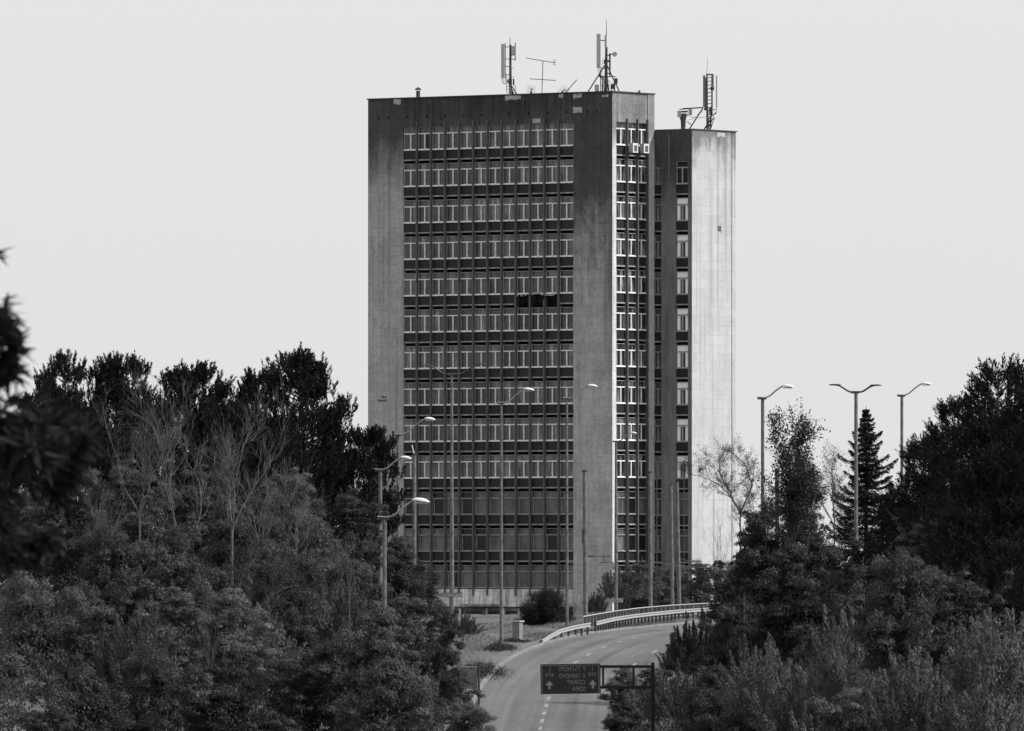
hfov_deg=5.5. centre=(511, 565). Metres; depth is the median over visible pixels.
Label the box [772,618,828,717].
scrub bush
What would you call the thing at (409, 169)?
window
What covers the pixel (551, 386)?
window
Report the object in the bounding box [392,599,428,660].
bare tree
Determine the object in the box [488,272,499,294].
window
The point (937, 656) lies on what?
scrub bush
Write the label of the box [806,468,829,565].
half bare tree
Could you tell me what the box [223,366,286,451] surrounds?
pine tree
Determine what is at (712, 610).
dark conifer
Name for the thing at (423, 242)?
window
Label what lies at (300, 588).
broadleaf tree
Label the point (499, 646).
weed clump
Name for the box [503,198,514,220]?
window
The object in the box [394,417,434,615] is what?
street lamp
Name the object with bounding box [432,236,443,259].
window
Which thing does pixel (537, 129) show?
window
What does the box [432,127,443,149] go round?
window
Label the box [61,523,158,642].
broadleaf tree
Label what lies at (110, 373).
pine tree
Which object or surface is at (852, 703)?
scrub bush
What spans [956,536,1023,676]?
broadleaf tree
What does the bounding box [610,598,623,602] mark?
arrow plate
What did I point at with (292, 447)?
broadleaf tree
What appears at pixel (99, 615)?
broadleaf tree
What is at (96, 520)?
bare tree
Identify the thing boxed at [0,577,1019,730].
ground
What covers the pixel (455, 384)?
window
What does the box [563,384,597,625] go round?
street lamp
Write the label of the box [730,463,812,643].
half bare tree
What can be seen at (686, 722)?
scrub bush
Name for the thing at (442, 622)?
broadleaf tree
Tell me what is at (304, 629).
broadleaf tree
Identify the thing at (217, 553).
broadleaf tree
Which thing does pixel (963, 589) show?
broadleaf tree
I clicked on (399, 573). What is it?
broadleaf tree
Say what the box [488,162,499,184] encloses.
window
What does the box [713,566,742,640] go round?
dark conifer
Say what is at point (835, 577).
broadleaf tree
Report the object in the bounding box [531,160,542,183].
window
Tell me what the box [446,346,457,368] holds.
window
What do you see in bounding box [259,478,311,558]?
bare tree
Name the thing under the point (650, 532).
trolley pole
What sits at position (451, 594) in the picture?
arrow plate
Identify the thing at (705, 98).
antenna mast
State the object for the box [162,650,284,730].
broadleaf tree
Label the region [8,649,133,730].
broadleaf tree
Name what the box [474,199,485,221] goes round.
window
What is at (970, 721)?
scrub bush
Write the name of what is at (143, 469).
bare tree
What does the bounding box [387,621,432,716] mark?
broadleaf tree
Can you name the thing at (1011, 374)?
dark conifer
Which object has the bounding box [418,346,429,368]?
window
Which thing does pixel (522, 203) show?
window
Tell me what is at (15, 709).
broadleaf tree
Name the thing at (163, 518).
broadleaf tree
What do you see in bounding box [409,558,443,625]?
broadleaf tree
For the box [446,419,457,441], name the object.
window
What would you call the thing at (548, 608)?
juniper bush
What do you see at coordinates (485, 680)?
kerb
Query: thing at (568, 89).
grid antenna
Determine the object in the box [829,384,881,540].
street lamp
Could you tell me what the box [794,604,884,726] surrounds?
scrub bush
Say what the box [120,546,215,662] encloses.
broadleaf tree
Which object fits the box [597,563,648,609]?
shrub
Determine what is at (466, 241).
window
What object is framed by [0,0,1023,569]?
sky
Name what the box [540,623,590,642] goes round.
guardrail
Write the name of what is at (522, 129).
window
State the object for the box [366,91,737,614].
office tower
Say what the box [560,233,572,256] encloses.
window
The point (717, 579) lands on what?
shrub
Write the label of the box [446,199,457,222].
window
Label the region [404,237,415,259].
window
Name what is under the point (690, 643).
scrub bush
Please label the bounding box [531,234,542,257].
window
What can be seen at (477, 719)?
broadleaf tree
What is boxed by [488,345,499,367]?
window
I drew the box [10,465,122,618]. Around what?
broadleaf tree
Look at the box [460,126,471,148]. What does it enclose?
window
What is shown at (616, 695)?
scrub bush
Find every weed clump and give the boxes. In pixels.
[449,659,532,680]
[477,641,518,652]
[497,638,531,642]
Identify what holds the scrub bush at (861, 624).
on the ground at (492, 635)
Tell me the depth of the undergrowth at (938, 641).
409.64 m
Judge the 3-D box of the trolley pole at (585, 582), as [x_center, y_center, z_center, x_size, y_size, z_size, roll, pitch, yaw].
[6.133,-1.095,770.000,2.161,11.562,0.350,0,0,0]
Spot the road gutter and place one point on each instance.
(487, 688)
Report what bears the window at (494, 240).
in the office tower
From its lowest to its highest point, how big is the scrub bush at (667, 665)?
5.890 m
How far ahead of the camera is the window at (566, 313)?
963.02 m
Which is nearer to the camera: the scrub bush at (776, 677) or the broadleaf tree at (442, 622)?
the scrub bush at (776, 677)
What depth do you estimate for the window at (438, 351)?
971.52 m
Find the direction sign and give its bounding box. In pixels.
[540,662,654,730]
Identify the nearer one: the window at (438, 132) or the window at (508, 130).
the window at (508, 130)
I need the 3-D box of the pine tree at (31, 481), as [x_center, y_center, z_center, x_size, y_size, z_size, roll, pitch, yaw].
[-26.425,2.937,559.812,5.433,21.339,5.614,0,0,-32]
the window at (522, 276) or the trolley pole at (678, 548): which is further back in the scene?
the window at (522, 276)
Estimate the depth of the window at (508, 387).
966.79 m
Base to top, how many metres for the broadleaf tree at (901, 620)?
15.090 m
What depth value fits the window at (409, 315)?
973.42 m
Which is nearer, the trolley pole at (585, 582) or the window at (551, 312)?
the trolley pole at (585, 582)
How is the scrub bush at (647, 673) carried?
on the ground at (492, 635)
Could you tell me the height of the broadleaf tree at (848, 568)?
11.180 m
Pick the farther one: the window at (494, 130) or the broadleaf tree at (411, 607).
the window at (494, 130)
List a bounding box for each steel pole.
[628,463,628,606]
[656,463,656,607]
[683,492,684,587]
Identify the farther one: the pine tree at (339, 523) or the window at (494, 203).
the window at (494, 203)
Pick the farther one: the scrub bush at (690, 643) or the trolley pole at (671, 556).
the trolley pole at (671, 556)
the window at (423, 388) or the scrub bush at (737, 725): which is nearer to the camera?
the scrub bush at (737, 725)
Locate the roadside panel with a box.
[452,666,479,704]
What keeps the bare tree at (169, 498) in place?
on the ground at (492, 635)
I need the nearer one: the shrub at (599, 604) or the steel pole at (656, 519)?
the shrub at (599, 604)
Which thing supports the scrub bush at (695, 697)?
on the ground at (492, 635)
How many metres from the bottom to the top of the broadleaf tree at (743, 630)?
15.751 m
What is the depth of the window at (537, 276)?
964.91 m
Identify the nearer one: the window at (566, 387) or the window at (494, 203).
the window at (566, 387)
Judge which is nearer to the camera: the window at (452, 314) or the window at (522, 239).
the window at (522, 239)
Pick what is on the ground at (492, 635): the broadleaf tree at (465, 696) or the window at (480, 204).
the broadleaf tree at (465, 696)
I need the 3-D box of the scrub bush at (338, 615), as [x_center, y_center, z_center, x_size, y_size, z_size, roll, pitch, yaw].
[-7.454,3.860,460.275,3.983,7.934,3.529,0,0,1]
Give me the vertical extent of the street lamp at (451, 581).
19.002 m
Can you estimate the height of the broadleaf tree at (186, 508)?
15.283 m
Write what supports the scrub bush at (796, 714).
on the ground at (492, 635)
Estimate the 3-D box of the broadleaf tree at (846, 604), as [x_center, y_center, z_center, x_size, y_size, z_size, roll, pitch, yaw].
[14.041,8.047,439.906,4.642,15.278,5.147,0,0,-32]
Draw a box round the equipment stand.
[677,109,691,128]
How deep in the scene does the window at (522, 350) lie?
965.97 m
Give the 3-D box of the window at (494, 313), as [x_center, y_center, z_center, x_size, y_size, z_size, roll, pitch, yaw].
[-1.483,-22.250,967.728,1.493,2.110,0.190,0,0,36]
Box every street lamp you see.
[375,456,411,603]
[377,498,429,612]
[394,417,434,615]
[421,363,486,621]
[497,388,534,642]
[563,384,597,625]
[613,432,636,610]
[757,384,793,507]
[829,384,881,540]
[897,382,931,491]
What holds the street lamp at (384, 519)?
on the ground at (492, 635)
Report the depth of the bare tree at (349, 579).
449.98 m
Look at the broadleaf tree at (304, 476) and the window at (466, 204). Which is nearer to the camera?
the broadleaf tree at (304, 476)
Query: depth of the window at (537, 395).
964.91 m
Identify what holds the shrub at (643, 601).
on the ground at (492, 635)
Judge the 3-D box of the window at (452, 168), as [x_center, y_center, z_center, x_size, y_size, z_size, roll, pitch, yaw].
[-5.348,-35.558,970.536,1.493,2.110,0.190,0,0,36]
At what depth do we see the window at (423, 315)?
972.47 m
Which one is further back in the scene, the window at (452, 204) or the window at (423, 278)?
the window at (423, 278)
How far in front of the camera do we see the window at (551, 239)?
964.20 m
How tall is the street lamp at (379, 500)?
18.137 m
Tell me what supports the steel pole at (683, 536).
on the ground at (492, 635)
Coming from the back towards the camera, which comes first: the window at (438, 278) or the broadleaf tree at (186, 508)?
the window at (438, 278)
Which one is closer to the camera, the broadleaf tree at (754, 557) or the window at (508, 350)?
the broadleaf tree at (754, 557)
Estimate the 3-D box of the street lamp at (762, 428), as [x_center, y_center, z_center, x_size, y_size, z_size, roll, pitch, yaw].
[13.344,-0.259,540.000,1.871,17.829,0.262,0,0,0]
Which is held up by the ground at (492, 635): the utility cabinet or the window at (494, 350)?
the utility cabinet
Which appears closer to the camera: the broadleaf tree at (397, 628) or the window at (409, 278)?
the broadleaf tree at (397, 628)
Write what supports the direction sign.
on the ground at (492, 635)
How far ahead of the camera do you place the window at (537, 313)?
964.91 m
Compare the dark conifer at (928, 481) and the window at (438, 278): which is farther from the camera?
the window at (438, 278)
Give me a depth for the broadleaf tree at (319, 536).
479.72 m
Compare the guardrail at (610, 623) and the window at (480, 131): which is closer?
the guardrail at (610, 623)
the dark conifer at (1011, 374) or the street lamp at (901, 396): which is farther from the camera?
the street lamp at (901, 396)
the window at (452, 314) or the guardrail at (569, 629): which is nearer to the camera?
the guardrail at (569, 629)
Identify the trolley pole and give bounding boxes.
[412,446,415,564]
[582,470,610,615]
[648,471,652,611]
[669,483,673,616]
[675,481,680,616]
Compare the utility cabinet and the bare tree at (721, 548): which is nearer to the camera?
the bare tree at (721, 548)
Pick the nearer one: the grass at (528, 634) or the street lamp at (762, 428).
the street lamp at (762, 428)
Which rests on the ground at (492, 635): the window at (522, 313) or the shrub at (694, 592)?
the shrub at (694, 592)
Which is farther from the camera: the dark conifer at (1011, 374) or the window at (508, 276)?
the window at (508, 276)
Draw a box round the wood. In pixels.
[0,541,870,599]
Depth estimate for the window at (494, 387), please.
967.97 m
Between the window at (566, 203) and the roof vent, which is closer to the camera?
the window at (566, 203)
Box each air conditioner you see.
[629,143,637,153]
[639,144,648,153]
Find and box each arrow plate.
[439,593,461,596]
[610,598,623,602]
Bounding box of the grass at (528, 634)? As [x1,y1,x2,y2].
[422,613,711,665]
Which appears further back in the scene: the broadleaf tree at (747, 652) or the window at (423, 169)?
the window at (423, 169)
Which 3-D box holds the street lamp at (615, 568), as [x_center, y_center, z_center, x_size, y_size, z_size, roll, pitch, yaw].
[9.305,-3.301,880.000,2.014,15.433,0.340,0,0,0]
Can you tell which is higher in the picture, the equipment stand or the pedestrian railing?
the equipment stand
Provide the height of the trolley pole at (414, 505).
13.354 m
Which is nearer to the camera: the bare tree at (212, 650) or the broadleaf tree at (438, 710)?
the bare tree at (212, 650)
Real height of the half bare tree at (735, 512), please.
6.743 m
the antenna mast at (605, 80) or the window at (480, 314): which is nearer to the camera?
the antenna mast at (605, 80)
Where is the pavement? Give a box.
[464,620,694,700]
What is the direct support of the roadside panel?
on the ground at (492, 635)
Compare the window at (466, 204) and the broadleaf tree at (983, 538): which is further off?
the window at (466, 204)
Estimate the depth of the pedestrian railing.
795.78 m
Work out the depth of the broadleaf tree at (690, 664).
560.03 m
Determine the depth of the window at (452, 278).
970.58 m
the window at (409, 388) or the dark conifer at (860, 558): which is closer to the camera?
the dark conifer at (860, 558)
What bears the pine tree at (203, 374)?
on the ground at (492, 635)
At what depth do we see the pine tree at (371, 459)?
559.30 m
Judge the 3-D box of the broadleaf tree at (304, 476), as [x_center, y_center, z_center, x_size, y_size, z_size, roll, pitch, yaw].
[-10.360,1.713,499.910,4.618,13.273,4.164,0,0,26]
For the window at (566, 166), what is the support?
in the office tower
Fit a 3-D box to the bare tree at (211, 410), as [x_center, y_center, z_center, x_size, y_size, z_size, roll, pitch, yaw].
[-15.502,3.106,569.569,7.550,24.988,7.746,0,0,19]
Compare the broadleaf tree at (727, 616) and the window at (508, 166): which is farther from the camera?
the window at (508, 166)
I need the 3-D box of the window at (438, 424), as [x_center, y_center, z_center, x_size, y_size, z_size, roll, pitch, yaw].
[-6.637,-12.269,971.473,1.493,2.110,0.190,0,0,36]
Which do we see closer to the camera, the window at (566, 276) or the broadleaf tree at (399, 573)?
the broadleaf tree at (399, 573)
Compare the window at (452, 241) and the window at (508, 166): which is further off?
the window at (452, 241)
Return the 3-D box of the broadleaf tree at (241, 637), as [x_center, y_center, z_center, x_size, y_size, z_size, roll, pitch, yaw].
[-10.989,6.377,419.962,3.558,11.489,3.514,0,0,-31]
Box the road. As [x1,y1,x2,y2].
[477,621,714,730]
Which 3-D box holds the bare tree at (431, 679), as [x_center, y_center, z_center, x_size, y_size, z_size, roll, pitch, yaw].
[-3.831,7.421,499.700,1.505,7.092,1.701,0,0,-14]
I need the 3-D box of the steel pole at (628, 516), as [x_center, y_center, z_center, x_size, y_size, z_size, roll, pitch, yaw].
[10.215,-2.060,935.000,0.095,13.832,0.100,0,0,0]
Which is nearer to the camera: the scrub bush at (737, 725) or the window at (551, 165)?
the scrub bush at (737, 725)
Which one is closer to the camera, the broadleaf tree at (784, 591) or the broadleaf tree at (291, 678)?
the broadleaf tree at (291, 678)
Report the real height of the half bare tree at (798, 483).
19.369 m
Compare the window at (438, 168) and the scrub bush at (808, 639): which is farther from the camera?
the window at (438, 168)
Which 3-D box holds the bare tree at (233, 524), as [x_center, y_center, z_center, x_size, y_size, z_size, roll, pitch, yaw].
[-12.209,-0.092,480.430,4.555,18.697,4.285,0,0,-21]
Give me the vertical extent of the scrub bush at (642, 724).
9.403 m
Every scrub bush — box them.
[84,607,180,703]
[205,601,307,730]
[307,563,381,642]
[596,663,649,718]
[600,695,658,730]
[608,698,649,730]
[626,662,673,730]
[634,657,696,730]
[655,636,698,679]
[665,608,711,687]
[673,659,731,730]
[674,704,728,730]
[693,696,764,730]
[711,632,811,730]
[716,641,805,729]
[751,665,860,730]
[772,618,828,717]
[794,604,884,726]
[804,668,896,730]
[827,601,929,657]
[857,644,953,730]
[865,660,979,730]
[890,511,955,575]
[893,634,973,710]
[923,655,1023,730]
[939,607,1023,717]
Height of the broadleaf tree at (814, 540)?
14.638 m
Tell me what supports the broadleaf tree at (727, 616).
on the ground at (492, 635)
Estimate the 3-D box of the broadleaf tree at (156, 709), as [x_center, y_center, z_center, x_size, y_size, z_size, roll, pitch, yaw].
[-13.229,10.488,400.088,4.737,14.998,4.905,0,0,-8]
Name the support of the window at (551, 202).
in the office tower
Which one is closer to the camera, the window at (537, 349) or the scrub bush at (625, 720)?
the scrub bush at (625, 720)
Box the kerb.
[466,620,712,722]
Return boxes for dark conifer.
[701,582,731,634]
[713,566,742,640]
[847,492,912,614]
[859,434,956,594]
[895,392,987,548]
[910,352,1023,606]
[973,384,1023,544]
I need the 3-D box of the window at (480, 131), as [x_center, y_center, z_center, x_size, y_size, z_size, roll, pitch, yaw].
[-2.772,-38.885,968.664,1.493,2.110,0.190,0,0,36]
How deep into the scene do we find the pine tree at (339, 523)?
588.89 m
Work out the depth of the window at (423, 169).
972.47 m
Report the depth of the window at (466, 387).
969.63 m
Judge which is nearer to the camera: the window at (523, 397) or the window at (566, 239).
the window at (566, 239)
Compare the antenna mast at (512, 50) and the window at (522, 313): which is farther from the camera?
the antenna mast at (512, 50)
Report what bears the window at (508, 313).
in the office tower
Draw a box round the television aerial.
[527,58,555,84]
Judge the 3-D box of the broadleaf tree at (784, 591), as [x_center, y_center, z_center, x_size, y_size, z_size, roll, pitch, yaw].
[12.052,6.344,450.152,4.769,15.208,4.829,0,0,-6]
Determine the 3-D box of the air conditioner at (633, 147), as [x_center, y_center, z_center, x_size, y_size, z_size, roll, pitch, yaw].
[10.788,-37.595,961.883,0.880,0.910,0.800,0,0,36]
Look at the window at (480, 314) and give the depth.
968.92 m
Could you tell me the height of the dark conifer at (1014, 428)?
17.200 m
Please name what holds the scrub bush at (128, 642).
on the ground at (492, 635)
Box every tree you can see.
[0,246,108,579]
[0,428,46,512]
[0,468,74,634]
[0,569,89,674]
[0,644,50,707]
[0,694,75,730]
[0,696,51,730]
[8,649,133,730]
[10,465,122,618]
[19,391,37,421]
[26,394,145,580]
[27,348,88,429]
[33,374,65,418]
[37,589,176,726]
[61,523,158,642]
[66,451,177,568]
[75,470,132,623]
[76,349,182,466]
[82,374,202,595]
[103,646,211,730]
[104,394,181,500]
[115,355,220,722]
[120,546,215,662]
[123,578,225,679]
[128,508,229,716]
[133,477,203,607]
[140,359,243,514]
[148,391,254,521]
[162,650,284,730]
[167,458,240,688]
[182,583,282,707]
[188,497,285,700]
[195,362,291,690]
[197,618,235,691]
[208,421,324,572]
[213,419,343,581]
[219,533,307,687]
[222,340,359,528]
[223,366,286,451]
[228,479,310,730]
[232,537,328,642]
[234,645,331,730]
[239,588,347,729]
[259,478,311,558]
[261,460,342,557]
[275,506,381,730]
[284,618,360,730]
[305,478,403,592]
[307,553,395,666]
[315,444,377,664]
[316,526,381,584]
[320,423,412,588]
[332,600,438,721]
[332,650,441,730]
[337,534,371,636]
[372,532,431,615]
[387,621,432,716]
[388,586,446,665]
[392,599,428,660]
[402,634,465,727]
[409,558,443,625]
[411,695,451,730]
[421,606,466,656]
[426,653,445,718]
[441,696,497,730]
[444,664,485,723]
[672,433,766,616]
[683,628,723,694]
[689,599,766,680]
[694,614,799,728]
[696,559,762,641]
[703,507,735,644]
[712,497,784,644]
[722,641,799,728]
[726,482,782,622]
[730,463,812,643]
[744,536,838,686]
[751,397,840,610]
[763,502,859,594]
[793,575,881,704]
[801,562,858,660]
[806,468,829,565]
[814,440,857,543]
[825,533,875,594]
[826,409,898,580]
[847,546,961,683]
[900,563,1016,675]
[916,452,1023,640]
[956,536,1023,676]
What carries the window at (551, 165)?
in the office tower
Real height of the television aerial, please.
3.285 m
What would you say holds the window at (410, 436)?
in the office tower
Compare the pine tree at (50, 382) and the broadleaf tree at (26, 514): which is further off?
the pine tree at (50, 382)
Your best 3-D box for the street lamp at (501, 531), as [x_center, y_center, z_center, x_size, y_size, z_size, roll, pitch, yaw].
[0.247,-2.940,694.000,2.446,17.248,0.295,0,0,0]
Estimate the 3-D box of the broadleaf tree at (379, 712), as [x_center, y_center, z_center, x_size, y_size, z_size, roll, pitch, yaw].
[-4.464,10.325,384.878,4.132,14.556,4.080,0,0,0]
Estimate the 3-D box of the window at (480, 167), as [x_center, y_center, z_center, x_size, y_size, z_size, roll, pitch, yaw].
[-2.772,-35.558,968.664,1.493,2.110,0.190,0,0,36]
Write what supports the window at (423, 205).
in the office tower
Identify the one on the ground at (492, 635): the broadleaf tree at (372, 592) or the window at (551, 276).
the broadleaf tree at (372, 592)
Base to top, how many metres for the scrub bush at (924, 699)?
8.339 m
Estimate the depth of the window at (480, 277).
968.92 m
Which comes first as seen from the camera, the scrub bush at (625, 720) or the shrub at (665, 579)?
the scrub bush at (625, 720)
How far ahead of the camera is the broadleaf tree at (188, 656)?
429.67 m
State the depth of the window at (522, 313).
966.08 m
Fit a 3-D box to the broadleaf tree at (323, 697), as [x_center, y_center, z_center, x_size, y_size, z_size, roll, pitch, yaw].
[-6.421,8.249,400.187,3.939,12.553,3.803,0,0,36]
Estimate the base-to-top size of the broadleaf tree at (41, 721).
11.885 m
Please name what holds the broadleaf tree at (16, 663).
on the ground at (492, 635)
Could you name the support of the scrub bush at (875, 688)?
on the ground at (492, 635)
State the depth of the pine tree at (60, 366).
599.72 m
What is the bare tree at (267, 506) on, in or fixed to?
on the ground at (492, 635)
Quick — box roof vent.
[415,87,420,96]
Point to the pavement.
(502, 656)
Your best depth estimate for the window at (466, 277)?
969.63 m
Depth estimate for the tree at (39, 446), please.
87.85 m
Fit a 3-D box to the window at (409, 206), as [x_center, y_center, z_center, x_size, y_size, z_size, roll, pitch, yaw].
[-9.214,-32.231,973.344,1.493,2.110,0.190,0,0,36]
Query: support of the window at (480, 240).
in the office tower
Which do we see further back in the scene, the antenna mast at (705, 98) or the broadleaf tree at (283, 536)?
the antenna mast at (705, 98)
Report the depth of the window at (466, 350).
969.63 m
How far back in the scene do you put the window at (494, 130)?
967.97 m
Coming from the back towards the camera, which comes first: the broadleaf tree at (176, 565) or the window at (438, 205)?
the window at (438, 205)
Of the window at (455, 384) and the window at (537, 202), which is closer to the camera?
the window at (537, 202)
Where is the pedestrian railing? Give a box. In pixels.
[582,603,718,629]
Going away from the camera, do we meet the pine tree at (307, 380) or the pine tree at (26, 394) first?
the pine tree at (307, 380)
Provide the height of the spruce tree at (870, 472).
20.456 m
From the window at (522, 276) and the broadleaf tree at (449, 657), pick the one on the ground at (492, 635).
the broadleaf tree at (449, 657)
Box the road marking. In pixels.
[538,630,680,729]
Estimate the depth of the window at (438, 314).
971.52 m
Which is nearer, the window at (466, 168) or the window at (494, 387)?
the window at (494, 387)
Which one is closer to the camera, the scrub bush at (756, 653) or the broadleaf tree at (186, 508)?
the scrub bush at (756, 653)
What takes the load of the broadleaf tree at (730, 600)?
on the ground at (492, 635)
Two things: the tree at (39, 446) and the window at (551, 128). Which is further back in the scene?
the window at (551, 128)
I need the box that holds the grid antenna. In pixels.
[557,80,576,91]
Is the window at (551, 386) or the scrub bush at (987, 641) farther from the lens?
the window at (551, 386)
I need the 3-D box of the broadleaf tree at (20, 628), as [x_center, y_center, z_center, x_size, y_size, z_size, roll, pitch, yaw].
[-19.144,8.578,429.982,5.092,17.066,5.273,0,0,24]
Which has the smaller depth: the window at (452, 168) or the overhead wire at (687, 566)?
the overhead wire at (687, 566)
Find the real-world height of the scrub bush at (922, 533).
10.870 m
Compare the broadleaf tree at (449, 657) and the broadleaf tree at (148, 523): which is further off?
the broadleaf tree at (449, 657)
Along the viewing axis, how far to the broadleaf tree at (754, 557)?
499.14 m
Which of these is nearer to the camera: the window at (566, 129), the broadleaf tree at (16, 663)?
the broadleaf tree at (16, 663)
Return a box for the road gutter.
[472,622,698,714]
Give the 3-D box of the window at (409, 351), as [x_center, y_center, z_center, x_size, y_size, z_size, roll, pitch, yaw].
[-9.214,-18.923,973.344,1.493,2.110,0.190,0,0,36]
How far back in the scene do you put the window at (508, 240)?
967.03 m
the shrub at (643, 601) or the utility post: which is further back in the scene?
the shrub at (643, 601)
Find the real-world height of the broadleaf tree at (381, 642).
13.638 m
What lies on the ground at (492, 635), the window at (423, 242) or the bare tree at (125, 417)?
the bare tree at (125, 417)
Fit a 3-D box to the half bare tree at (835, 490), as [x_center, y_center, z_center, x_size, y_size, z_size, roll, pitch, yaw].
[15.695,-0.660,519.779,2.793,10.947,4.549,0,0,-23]
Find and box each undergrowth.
[0,552,446,730]
[636,568,1023,730]
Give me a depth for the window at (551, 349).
964.20 m
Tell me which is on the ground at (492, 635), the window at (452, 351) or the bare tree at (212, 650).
the bare tree at (212, 650)
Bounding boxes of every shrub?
[449,607,484,634]
[582,592,608,614]
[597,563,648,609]
[620,556,669,613]
[653,562,696,613]
[674,558,724,614]
[699,560,737,607]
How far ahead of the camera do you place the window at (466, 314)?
969.63 m
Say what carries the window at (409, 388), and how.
in the office tower
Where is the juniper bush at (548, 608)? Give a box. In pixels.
[513,585,577,625]
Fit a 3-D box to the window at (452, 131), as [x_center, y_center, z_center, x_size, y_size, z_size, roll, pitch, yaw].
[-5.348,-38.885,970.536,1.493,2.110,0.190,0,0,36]
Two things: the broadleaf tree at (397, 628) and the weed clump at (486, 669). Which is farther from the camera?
the weed clump at (486, 669)
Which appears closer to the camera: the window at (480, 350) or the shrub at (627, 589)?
the shrub at (627, 589)
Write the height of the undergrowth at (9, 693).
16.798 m
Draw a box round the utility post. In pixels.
[774,469,778,538]
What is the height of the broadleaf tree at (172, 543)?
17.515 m
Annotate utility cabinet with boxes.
[511,621,523,638]
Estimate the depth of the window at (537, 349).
964.91 m
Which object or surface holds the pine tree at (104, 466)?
on the ground at (492, 635)
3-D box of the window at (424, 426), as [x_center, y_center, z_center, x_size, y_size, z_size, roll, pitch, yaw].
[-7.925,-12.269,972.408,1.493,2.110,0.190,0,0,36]
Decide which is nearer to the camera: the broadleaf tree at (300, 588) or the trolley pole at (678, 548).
the broadleaf tree at (300, 588)
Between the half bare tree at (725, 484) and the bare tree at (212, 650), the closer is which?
the bare tree at (212, 650)
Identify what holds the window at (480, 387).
in the office tower
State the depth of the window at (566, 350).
963.02 m
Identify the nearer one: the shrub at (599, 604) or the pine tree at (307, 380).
the pine tree at (307, 380)
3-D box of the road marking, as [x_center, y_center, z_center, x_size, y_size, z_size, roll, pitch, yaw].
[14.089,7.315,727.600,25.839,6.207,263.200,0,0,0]
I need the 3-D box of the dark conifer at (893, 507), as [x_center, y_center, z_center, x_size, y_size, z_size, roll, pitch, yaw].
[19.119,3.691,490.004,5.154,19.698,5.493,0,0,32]
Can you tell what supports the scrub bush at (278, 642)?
on the ground at (492, 635)
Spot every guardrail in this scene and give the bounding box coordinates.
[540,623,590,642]
[594,608,709,630]
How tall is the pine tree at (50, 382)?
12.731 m
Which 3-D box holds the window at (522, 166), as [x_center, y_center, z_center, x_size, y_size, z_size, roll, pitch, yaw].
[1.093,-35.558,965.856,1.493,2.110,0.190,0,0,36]
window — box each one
[404,127,415,150]
[404,164,415,186]
[404,200,415,223]
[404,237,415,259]
[404,273,415,296]
[404,310,415,332]
[404,346,415,369]
[404,383,415,405]
[404,419,415,441]
[418,163,429,186]
[418,200,429,222]
[418,237,429,259]
[418,273,429,295]
[418,310,429,332]
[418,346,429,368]
[418,383,429,405]
[418,419,429,441]
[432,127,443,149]
[432,163,443,186]
[432,200,443,222]
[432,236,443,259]
[432,273,443,295]
[432,309,443,332]
[432,346,443,368]
[432,382,443,405]
[432,419,443,441]
[446,126,457,149]
[446,163,457,185]
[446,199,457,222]
[446,236,457,258]
[446,272,457,295]
[446,309,457,331]
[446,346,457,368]
[446,382,457,404]
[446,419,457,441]
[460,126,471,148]
[460,162,471,185]
[460,199,471,221]
[460,236,471,258]
[460,272,471,295]
[460,309,471,331]
[460,345,471,368]
[460,382,471,404]
[474,125,485,148]
[474,162,485,184]
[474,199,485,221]
[474,235,485,258]
[474,272,485,294]
[474,309,485,331]
[474,345,485,368]
[474,382,485,404]
[488,125,499,147]
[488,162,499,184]
[488,198,499,221]
[488,235,499,257]
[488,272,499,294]
[488,308,499,331]
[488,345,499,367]
[488,382,499,404]
[503,124,514,147]
[503,161,514,184]
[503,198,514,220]
[503,235,514,257]
[503,271,514,294]
[503,308,514,330]
[503,345,514,367]
[503,381,514,404]
[517,124,528,147]
[517,161,528,183]
[517,198,528,220]
[517,234,528,257]
[517,271,528,294]
[517,308,528,330]
[517,345,528,367]
[517,381,528,404]
[531,124,542,146]
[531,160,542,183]
[531,197,542,220]
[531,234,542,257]
[531,308,542,330]
[531,344,542,367]
[531,381,542,404]
[532,271,542,293]
[545,123,556,146]
[545,160,556,183]
[545,197,556,219]
[545,234,556,256]
[545,270,556,293]
[545,307,556,330]
[545,344,556,367]
[545,381,556,403]
[560,123,572,145]
[560,160,572,182]
[560,196,572,219]
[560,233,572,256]
[560,270,572,293]
[560,307,572,330]
[560,344,572,366]
[560,381,572,403]
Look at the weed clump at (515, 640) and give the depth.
702.44 m
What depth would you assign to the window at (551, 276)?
964.20 m
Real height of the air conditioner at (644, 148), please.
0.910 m
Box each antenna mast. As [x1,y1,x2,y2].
[501,42,516,93]
[588,19,619,90]
[683,57,716,129]
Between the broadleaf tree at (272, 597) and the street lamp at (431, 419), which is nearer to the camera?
the broadleaf tree at (272, 597)
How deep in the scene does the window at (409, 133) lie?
973.42 m
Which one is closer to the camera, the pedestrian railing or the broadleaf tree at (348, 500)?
the broadleaf tree at (348, 500)
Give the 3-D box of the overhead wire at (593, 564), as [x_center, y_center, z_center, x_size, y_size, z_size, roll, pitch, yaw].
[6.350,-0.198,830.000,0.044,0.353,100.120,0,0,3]
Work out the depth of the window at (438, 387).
971.52 m
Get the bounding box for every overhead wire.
[568,561,617,564]
[653,562,717,567]
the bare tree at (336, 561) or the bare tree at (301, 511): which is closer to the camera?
the bare tree at (301, 511)

